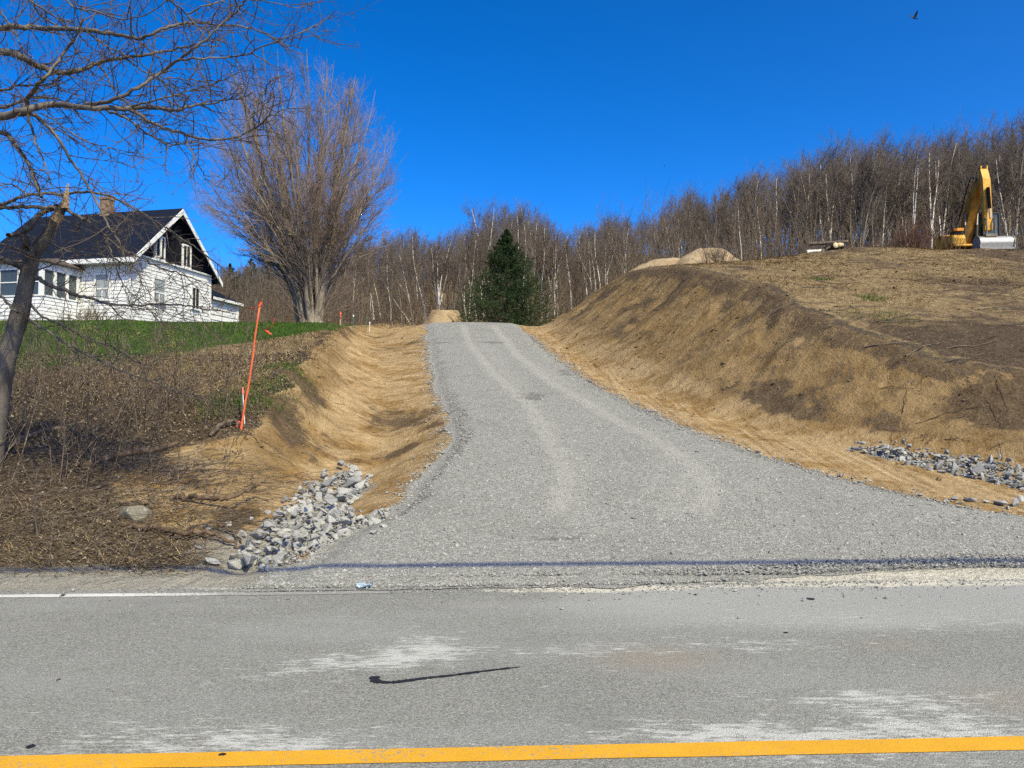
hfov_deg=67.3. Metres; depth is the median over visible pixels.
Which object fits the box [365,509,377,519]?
stone
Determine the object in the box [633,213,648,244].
bare tree
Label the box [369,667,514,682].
tar mark
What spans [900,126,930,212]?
bare tree
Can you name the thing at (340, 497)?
stone
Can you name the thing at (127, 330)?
sapling
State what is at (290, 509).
stone
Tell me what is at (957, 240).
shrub
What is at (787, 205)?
bare tree
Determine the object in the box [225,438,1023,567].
stone rubble
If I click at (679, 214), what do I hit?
birch tree
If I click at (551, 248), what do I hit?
birch tree
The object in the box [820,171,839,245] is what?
bare tree
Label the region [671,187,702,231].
bare tree
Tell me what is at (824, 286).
fallen stick
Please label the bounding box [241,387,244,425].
survey stake
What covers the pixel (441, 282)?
birch tree
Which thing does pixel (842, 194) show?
birch tree
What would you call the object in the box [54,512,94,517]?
fallen stick
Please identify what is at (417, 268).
birch tree
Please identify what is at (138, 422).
dead leaves
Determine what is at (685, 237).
bare tree
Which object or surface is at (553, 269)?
birch tree
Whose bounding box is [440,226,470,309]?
bare tree
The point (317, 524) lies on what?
stone
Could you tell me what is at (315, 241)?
maple tree
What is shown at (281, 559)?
stone
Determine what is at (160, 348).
sapling
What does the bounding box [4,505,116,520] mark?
fallen stick
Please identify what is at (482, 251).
bare tree
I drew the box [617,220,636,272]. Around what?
birch tree
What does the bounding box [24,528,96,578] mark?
fallen stick
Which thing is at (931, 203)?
birch tree
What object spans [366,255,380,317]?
birch tree
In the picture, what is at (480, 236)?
birch tree
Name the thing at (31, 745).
tar spots
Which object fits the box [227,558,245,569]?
stone
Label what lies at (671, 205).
bare tree
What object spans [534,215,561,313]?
birch tree
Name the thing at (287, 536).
stone
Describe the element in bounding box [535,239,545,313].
birch tree
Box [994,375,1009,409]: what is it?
fallen stick
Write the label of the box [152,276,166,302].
window
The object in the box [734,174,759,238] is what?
bare tree
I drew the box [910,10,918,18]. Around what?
bird
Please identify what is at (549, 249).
birch tree
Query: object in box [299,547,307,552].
stone
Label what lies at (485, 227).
bare tree
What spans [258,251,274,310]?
bare tree
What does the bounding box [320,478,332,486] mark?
stone
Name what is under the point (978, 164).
bare tree
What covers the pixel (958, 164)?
birch tree
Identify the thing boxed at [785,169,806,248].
bare tree
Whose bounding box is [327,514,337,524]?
stone
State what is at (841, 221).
birch tree
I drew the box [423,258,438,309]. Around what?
birch tree
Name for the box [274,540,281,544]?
stone
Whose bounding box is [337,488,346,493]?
stone
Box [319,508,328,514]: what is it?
stone
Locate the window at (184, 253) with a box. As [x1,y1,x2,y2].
[181,243,191,268]
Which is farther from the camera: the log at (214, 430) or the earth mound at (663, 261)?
the earth mound at (663, 261)
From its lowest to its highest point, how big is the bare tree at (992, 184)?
11.456 m
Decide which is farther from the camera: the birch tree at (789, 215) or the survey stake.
the birch tree at (789, 215)
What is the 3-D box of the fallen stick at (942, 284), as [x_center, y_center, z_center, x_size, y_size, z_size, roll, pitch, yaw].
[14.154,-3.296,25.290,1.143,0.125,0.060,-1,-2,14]
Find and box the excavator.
[934,166,1015,249]
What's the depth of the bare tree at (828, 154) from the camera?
61.30 m
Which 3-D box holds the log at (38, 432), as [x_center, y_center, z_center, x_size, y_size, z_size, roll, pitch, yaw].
[-7.304,0.790,11.869,0.332,0.480,1.395,-1,-2,22]
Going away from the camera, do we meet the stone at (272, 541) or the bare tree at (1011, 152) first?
the stone at (272, 541)
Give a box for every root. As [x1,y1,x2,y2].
[118,521,241,550]
[173,484,259,501]
[184,520,241,543]
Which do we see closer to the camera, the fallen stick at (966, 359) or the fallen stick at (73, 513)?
the fallen stick at (73, 513)
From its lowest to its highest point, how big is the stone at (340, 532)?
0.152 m
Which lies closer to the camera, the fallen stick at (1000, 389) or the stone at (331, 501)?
the stone at (331, 501)
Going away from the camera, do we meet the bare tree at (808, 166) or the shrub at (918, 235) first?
the shrub at (918, 235)
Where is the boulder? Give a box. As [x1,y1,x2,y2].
[119,505,153,520]
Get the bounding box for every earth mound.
[423,310,463,323]
[629,258,680,271]
[674,247,738,264]
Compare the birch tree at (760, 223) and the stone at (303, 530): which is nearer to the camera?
the stone at (303, 530)
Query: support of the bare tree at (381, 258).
on the ground at (378, 425)
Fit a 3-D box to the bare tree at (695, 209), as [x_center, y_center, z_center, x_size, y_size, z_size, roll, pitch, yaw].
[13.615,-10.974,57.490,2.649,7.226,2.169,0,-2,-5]
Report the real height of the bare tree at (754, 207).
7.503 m
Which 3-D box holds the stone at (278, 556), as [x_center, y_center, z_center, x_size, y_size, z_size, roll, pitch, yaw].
[-2.406,1.788,7.894,0.200,0.081,0.189,-26,2,13]
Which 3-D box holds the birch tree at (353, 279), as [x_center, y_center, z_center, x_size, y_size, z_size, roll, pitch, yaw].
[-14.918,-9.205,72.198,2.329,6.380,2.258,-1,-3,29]
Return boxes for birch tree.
[341,254,367,312]
[362,261,375,317]
[364,257,375,318]
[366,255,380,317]
[376,274,410,325]
[379,246,413,324]
[380,249,391,303]
[400,230,429,317]
[403,242,428,320]
[414,261,429,310]
[419,239,442,309]
[421,234,456,309]
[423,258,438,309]
[429,248,458,304]
[437,263,450,300]
[452,258,469,320]
[456,229,478,317]
[458,197,504,316]
[464,228,490,313]
[465,233,494,315]
[504,200,534,308]
[509,198,551,319]
[514,224,542,285]
[522,212,549,310]
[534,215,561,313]
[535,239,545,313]
[537,224,564,309]
[540,226,574,314]
[543,240,564,316]
[547,237,563,312]
[559,239,577,308]
[569,228,586,294]
[569,234,597,289]
[579,219,600,291]
[587,227,604,287]
[600,237,618,282]
[601,231,614,280]
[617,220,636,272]
[649,216,669,255]
[656,210,669,237]
[659,222,681,256]
[664,217,681,257]
[670,206,686,255]
[717,206,740,252]
[726,195,750,258]
[728,199,746,253]
[740,172,768,248]
[743,205,768,257]
[759,169,797,254]
[778,170,800,252]
[782,161,826,250]
[785,169,822,249]
[807,151,836,239]
[808,161,848,238]
[809,193,837,238]
[816,163,842,246]
[819,161,859,248]
[831,180,849,239]
[836,144,888,243]
[842,160,867,238]
[864,142,910,241]
[864,167,886,244]
[871,181,915,247]
[874,163,903,243]
[875,164,910,243]
[885,159,914,231]
[889,152,915,225]
[896,144,940,224]
[906,136,954,246]
[915,167,943,238]
[920,150,956,235]
[925,121,973,234]
[947,139,975,204]
[970,142,1023,235]
[977,142,1013,210]
[993,138,1023,235]
[997,131,1023,224]
[1014,135,1023,248]
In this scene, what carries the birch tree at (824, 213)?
on the ground at (378, 425)
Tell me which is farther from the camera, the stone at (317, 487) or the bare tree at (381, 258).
the bare tree at (381, 258)
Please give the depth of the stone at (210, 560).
7.61 m
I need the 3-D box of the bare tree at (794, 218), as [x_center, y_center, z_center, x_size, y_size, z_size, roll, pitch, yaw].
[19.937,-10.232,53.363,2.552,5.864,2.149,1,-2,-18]
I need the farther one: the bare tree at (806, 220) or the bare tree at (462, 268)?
the bare tree at (462, 268)
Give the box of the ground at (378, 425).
[0,247,1023,589]
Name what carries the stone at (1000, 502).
on the ground at (378, 425)
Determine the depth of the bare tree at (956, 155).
64.69 m
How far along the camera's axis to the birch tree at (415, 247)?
66.65 m
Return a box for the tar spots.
[26,595,814,754]
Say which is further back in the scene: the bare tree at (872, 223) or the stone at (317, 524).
the bare tree at (872, 223)
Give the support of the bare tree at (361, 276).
on the ground at (378, 425)
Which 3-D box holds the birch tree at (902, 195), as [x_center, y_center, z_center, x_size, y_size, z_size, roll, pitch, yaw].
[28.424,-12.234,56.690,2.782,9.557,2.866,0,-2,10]
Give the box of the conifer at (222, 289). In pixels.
[211,275,240,299]
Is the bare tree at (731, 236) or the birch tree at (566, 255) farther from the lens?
the birch tree at (566, 255)
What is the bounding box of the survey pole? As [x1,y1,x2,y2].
[235,302,261,429]
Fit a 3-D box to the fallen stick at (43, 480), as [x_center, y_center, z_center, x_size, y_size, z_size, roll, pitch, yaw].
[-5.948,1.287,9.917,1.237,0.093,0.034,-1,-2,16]
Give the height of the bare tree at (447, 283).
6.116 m
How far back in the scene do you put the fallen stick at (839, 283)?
24.66 m
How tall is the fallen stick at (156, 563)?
0.149 m
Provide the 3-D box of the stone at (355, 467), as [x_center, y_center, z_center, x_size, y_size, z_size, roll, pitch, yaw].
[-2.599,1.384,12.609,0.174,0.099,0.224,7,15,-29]
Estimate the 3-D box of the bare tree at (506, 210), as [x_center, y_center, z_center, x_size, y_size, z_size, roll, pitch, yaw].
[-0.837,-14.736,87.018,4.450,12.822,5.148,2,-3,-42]
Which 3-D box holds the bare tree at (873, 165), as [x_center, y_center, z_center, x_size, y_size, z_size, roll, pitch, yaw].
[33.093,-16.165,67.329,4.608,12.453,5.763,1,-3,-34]
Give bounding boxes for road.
[0,580,1023,767]
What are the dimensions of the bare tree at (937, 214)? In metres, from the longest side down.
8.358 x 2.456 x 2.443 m
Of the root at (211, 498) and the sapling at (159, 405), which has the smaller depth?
the root at (211, 498)
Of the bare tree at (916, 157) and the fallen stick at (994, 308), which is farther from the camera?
the bare tree at (916, 157)
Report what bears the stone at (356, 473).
on the stone
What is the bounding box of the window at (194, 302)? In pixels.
[191,286,200,310]
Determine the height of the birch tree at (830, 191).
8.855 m
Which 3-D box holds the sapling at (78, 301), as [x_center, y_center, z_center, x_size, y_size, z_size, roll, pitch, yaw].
[-8.641,-1.117,15.155,0.621,2.317,0.748,-2,-3,42]
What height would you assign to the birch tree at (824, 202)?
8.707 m
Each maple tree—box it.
[0,0,381,284]
[178,49,405,322]
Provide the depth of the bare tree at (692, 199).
79.45 m
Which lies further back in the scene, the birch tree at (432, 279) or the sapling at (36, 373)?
the birch tree at (432, 279)
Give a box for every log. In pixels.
[6,420,84,450]
[77,440,179,470]
[207,419,239,437]
[809,240,847,245]
[817,242,838,250]
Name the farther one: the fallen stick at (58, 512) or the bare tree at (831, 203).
the bare tree at (831, 203)
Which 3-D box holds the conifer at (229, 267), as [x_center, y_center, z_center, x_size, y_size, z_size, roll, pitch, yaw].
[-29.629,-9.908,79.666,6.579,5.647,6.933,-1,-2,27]
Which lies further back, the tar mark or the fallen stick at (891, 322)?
the fallen stick at (891, 322)
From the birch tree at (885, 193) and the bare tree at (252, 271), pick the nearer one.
the birch tree at (885, 193)
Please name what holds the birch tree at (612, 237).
on the ground at (378, 425)
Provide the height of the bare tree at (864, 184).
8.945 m
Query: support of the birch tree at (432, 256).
on the ground at (378, 425)
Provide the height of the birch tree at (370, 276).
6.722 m
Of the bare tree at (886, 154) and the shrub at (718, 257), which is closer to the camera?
the shrub at (718, 257)
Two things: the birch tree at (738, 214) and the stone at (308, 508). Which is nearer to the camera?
the stone at (308, 508)
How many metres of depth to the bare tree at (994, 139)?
70.67 m
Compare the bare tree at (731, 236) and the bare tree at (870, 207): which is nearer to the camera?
the bare tree at (870, 207)
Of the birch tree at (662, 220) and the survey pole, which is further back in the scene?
the birch tree at (662, 220)
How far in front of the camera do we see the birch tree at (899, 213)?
55.52 m
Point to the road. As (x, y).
(180, 674)
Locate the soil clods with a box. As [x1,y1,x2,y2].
[181,245,1023,551]
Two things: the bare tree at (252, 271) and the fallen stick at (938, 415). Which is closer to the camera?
the fallen stick at (938, 415)
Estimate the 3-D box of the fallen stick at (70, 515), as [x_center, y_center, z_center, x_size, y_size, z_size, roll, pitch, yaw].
[-4.893,1.619,8.816,1.192,0.510,0.202,0,-2,-12]
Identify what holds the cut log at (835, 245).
on the ground at (378, 425)
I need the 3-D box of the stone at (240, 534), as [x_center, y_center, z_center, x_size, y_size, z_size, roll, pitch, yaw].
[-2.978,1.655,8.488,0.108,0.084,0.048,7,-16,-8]
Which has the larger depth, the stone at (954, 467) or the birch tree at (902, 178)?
the birch tree at (902, 178)
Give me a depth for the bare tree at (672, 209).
79.10 m
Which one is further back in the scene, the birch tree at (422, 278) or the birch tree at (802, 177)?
the birch tree at (422, 278)
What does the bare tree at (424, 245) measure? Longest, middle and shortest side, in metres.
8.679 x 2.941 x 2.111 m
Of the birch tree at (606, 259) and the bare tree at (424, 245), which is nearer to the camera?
the birch tree at (606, 259)
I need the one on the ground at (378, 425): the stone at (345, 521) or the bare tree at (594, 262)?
the bare tree at (594, 262)
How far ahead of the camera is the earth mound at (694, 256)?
36.60 m
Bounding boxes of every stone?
[205,557,220,563]
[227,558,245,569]
[229,553,241,559]
[237,530,246,536]
[241,551,255,565]
[246,539,259,546]
[246,546,255,551]
[249,528,266,538]
[257,555,270,564]
[259,519,278,527]
[262,520,274,527]
[263,546,271,551]
[269,546,276,553]
[270,551,285,562]
[270,553,298,569]
[271,538,282,544]
[272,508,280,516]
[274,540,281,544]
[275,511,284,514]
[279,541,293,547]
[282,528,291,532]
[283,534,291,538]
[286,506,298,512]
[294,524,301,529]
[294,535,301,543]
[299,503,314,513]
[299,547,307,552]
[300,527,309,534]
[301,493,311,498]
[304,532,328,545]
[306,516,316,523]
[307,539,318,547]
[310,533,319,538]
[313,514,320,528]
[314,486,324,491]
[315,492,321,500]
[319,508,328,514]
[319,531,325,536]
[320,470,327,478]
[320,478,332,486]
[323,523,332,534]
[324,497,337,504]
[326,509,339,519]
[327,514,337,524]
[329,512,340,526]
[331,525,341,531]
[331,533,337,538]
[335,493,348,501]
[337,459,344,465]
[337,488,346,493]
[337,528,350,536]
[339,517,350,524]
[342,520,356,525]
[344,488,356,498]
[346,475,361,486]
[347,511,354,517]
[349,464,358,470]
[353,471,362,475]
[354,480,365,490]
[355,514,364,521]
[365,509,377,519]
[366,520,373,525]
[371,517,380,523]
[382,511,387,518]
[892,450,901,456]
[933,457,949,469]
[950,461,958,472]
[963,497,976,501]
[968,467,975,474]
[972,465,984,473]
[986,455,992,463]
[993,500,1007,504]
[1005,469,1013,475]
[1012,498,1019,506]
[1015,464,1021,470]
[1017,495,1023,501]
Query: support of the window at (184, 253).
in the farmhouse
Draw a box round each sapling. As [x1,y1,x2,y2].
[22,460,46,537]
[32,344,51,419]
[48,270,96,383]
[56,400,81,481]
[74,324,107,404]
[87,393,112,466]
[106,293,144,372]
[112,331,145,432]
[147,376,164,440]
[153,322,174,387]
[173,336,194,404]
[197,367,219,429]
[216,382,229,426]
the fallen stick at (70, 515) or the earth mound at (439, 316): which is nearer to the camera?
the fallen stick at (70, 515)
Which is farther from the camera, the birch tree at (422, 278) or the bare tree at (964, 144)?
the birch tree at (422, 278)
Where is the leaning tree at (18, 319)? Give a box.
[0,142,277,466]
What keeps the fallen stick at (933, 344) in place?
on the ground at (378, 425)
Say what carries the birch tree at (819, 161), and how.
on the ground at (378, 425)
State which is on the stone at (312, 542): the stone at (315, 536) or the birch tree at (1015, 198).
the stone at (315, 536)
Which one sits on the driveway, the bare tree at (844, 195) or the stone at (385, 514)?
the stone at (385, 514)
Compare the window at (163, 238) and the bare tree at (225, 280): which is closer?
the window at (163, 238)
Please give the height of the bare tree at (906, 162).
10.366 m
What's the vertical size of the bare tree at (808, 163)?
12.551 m
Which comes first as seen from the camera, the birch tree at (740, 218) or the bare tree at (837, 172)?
the bare tree at (837, 172)
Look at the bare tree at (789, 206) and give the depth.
61.48 m
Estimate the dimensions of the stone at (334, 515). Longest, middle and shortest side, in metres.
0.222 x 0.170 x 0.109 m
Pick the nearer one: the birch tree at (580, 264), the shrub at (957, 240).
the shrub at (957, 240)
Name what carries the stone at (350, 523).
on the ground at (378, 425)
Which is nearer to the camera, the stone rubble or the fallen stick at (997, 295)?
the stone rubble
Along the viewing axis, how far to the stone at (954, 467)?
11.76 m
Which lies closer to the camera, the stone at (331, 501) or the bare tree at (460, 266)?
the stone at (331, 501)
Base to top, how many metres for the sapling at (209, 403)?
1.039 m
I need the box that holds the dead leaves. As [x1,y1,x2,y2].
[0,349,311,573]
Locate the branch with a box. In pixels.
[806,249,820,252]
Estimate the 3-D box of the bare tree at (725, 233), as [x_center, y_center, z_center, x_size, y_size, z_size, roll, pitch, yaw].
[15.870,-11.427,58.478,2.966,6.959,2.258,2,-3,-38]
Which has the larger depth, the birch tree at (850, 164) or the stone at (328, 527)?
the birch tree at (850, 164)
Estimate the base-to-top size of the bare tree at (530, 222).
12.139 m
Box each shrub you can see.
[59,302,129,319]
[698,242,744,262]
[788,237,872,255]
[857,229,953,249]
[873,214,957,249]
[941,227,973,249]
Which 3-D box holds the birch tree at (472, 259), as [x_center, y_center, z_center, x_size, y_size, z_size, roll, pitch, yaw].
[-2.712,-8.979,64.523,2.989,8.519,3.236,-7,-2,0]
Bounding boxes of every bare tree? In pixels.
[222,269,234,294]
[237,261,253,310]
[248,263,263,319]
[253,270,268,305]
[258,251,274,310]
[350,252,364,321]
[351,234,378,321]
[354,247,375,308]
[363,234,380,294]
[373,236,396,311]
[373,239,393,310]
[374,262,386,299]
[377,240,410,324]
[381,229,396,295]
[382,263,397,313]
[390,224,425,317]
[394,245,416,306]
[409,234,428,316]
[436,227,452,301]
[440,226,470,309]
[440,260,454,307]
[443,226,471,309]
[454,227,490,313]
[455,225,493,288]
[458,225,479,309]
[463,236,490,316]
[475,203,499,281]
[476,199,512,299]
[493,204,517,298]
[496,219,522,306]
[512,195,548,269]
[519,220,547,325]
[522,215,546,312]
[539,225,564,309]
[560,246,575,306]
[568,258,581,304]
[573,260,594,295]
[574,228,591,298]
[583,235,602,286]
[594,209,619,240]
[597,239,621,280]
[598,210,620,272]
[607,222,626,259]
[609,229,622,275]
[616,208,637,257]
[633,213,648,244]
[643,223,657,256]
[660,202,681,237]
[665,190,678,230]
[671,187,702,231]
[677,188,706,247]
[678,182,698,255]
[679,192,701,224]
[679,211,703,253]
[691,194,724,245]
[692,192,705,248]
[700,192,732,247]
[707,181,731,247]
[712,198,726,241]
[714,195,738,250]
[717,175,747,251]
[719,210,738,251]
[726,174,761,245]
[730,180,760,228]
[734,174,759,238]
[747,172,763,255]
[777,149,823,250]
[778,152,816,209]
[778,172,806,248]
[780,165,810,254]
[780,194,816,251]
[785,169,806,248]
[790,173,822,241]
[793,195,824,249]
[799,152,821,226]
[807,134,865,227]
[808,128,851,239]
[810,149,870,246]
[811,149,854,239]
[818,160,841,238]
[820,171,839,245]
[839,139,887,246]
[841,134,872,201]
[855,139,910,245]
[856,156,894,245]
[857,125,899,246]
[861,122,909,187]
[867,129,906,231]
[871,143,929,247]
[882,126,934,246]
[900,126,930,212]
[909,140,967,234]
[920,120,984,227]
[924,180,947,233]
[942,122,971,222]
[942,139,980,233]
[946,129,985,190]
[949,135,1023,216]
[949,144,980,217]
[953,129,1019,234]
[953,134,1006,212]
[969,115,1023,234]
[972,110,1017,178]
[989,123,1023,238]
[992,119,1023,247]
[1015,106,1023,169]
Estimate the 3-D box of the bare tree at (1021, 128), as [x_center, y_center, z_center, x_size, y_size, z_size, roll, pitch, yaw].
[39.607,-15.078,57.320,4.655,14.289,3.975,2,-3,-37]
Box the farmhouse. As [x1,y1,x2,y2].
[0,196,243,321]
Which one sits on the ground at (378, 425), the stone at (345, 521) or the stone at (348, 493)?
the stone at (348, 493)
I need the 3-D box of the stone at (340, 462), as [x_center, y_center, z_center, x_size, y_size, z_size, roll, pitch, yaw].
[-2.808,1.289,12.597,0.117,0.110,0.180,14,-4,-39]
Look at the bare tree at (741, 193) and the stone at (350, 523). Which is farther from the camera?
the bare tree at (741, 193)
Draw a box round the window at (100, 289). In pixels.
[94,273,110,300]
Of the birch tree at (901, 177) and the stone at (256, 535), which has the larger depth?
the birch tree at (901, 177)
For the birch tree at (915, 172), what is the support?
on the ground at (378, 425)
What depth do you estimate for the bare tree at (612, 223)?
89.54 m
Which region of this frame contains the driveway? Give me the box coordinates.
[239,322,1023,591]
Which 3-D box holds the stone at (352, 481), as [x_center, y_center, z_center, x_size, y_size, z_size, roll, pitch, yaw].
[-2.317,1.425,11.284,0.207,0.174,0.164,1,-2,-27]
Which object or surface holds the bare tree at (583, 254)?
on the ground at (378, 425)
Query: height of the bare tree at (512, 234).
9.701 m
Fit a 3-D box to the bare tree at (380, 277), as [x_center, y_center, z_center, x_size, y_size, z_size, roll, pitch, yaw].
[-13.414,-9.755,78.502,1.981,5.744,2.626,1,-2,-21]
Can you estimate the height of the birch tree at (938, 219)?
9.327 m
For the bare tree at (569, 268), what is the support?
on the ground at (378, 425)
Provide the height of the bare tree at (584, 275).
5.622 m
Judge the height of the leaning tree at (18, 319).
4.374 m
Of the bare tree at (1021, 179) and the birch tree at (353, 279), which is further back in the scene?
the birch tree at (353, 279)
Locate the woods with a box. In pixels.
[212,107,1023,310]
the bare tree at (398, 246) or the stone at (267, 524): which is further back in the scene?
the bare tree at (398, 246)
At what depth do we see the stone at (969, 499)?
10.05 m
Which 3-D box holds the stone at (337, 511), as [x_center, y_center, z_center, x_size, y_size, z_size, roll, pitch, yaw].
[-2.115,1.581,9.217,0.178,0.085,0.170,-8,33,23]
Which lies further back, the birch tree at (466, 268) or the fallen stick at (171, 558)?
the birch tree at (466, 268)
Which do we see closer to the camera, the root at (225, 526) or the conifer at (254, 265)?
the root at (225, 526)
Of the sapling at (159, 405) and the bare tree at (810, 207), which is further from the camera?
the bare tree at (810, 207)
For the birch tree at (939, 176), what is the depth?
51.94 m
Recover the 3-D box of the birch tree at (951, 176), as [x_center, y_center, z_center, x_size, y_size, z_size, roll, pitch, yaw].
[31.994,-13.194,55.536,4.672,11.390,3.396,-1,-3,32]
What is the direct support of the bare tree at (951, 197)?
on the ground at (378, 425)
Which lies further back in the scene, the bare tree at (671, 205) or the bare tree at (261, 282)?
the bare tree at (261, 282)
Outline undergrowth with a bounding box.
[206,163,1023,327]
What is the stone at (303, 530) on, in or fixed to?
on the ground at (378, 425)
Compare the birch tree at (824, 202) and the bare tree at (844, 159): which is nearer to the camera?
the birch tree at (824, 202)
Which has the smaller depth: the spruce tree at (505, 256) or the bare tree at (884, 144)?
the spruce tree at (505, 256)
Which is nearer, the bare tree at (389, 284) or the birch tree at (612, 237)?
the bare tree at (389, 284)
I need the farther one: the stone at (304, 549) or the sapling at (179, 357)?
the sapling at (179, 357)
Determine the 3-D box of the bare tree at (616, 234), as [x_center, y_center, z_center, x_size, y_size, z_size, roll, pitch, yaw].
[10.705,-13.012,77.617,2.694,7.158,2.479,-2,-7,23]
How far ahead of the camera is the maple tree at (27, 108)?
7.99 m
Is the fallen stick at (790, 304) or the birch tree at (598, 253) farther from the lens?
the birch tree at (598, 253)
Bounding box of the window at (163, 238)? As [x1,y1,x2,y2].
[153,236,165,260]
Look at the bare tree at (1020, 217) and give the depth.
56.63 m
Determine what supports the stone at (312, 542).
on the ground at (378, 425)
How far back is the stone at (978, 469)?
11.44 m
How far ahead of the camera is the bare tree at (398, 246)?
71.92 m
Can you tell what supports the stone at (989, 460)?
on the ground at (378, 425)
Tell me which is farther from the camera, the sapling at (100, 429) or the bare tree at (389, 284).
the bare tree at (389, 284)
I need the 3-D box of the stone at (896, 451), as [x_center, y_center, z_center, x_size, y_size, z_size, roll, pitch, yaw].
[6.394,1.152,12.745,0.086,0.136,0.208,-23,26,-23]
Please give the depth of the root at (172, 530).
8.26 m
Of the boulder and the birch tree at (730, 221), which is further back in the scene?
the birch tree at (730, 221)
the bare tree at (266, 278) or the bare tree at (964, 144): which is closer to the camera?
the bare tree at (964, 144)
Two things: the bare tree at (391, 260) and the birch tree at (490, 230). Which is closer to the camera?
the bare tree at (391, 260)
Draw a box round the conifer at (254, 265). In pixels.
[231,258,279,306]
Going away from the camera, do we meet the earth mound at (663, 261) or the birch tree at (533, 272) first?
the earth mound at (663, 261)
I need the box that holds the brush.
[0,278,348,567]
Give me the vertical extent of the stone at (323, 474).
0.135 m
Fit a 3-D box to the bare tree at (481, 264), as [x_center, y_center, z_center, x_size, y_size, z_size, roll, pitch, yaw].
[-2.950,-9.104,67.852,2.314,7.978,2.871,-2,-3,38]
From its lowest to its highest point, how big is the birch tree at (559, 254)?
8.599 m
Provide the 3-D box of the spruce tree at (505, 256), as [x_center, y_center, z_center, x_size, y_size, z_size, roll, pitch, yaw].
[-0.842,-5.876,47.821,8.643,7.399,8.313,2,-3,-35]
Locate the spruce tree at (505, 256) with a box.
[450,229,564,325]
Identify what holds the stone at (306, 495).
on the ground at (378, 425)
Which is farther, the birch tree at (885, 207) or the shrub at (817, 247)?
the birch tree at (885, 207)
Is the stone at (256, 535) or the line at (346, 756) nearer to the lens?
the line at (346, 756)
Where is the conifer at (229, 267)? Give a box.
[220,263,258,307]
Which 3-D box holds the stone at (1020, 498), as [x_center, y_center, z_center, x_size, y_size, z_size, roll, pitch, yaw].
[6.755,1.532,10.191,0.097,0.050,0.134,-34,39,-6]
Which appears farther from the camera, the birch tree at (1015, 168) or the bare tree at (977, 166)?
the birch tree at (1015, 168)
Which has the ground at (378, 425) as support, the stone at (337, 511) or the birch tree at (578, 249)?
the birch tree at (578, 249)
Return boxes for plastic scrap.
[356,582,372,588]
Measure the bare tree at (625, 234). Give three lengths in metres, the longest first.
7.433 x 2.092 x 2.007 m
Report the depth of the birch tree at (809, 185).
55.66 m
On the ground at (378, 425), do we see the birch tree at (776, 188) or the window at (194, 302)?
the birch tree at (776, 188)
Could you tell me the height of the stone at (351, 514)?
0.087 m
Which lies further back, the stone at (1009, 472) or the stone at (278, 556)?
the stone at (1009, 472)
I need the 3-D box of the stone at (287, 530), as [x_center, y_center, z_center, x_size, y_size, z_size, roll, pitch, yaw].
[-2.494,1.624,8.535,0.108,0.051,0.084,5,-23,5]
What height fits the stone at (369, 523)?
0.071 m
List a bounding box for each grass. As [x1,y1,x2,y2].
[0,276,941,437]
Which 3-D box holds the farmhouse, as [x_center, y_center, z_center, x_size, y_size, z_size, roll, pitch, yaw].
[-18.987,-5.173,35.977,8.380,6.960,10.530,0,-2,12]
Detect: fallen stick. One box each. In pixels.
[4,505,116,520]
[14,480,89,488]
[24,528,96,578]
[27,503,132,520]
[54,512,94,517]
[97,540,139,557]
[116,558,223,568]
[139,537,212,573]
[163,553,251,574]
[169,549,214,569]
[761,301,833,321]
[803,279,851,289]
[815,280,866,283]
[829,305,878,310]
[864,342,934,347]
[874,320,914,322]
[880,383,917,390]
[887,306,924,319]
[905,339,943,355]
[914,407,968,423]
[923,282,961,284]
[942,358,1004,362]
[945,339,996,349]
[970,286,1023,298]
[978,308,1010,309]
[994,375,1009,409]
[999,322,1023,325]
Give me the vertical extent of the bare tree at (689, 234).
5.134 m
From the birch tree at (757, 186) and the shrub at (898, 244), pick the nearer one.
the shrub at (898, 244)
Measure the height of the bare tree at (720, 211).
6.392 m
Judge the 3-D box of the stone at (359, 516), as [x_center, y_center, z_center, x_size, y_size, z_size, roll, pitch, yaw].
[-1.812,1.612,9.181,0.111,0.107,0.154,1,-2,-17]
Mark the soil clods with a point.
(713, 329)
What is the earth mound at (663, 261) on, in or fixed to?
on the ground at (378, 425)
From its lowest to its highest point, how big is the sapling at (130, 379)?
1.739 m
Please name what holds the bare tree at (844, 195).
on the ground at (378, 425)
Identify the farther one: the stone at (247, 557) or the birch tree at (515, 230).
the birch tree at (515, 230)
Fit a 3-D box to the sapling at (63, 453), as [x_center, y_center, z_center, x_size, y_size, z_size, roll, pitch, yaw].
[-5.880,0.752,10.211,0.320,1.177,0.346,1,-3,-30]
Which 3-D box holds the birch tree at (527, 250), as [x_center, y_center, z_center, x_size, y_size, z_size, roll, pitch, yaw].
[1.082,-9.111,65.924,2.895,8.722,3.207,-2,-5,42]
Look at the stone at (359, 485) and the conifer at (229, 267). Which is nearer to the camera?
the stone at (359, 485)
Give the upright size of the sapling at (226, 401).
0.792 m
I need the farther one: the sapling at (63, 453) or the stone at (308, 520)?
the sapling at (63, 453)
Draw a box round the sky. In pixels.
[0,0,1023,278]
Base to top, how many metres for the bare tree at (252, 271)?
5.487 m
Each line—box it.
[0,591,388,596]
[0,736,1023,767]
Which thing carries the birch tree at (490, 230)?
on the ground at (378, 425)
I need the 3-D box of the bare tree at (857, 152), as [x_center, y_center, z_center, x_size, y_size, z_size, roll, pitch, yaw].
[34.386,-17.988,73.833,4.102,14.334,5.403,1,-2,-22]
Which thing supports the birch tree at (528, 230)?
on the ground at (378, 425)

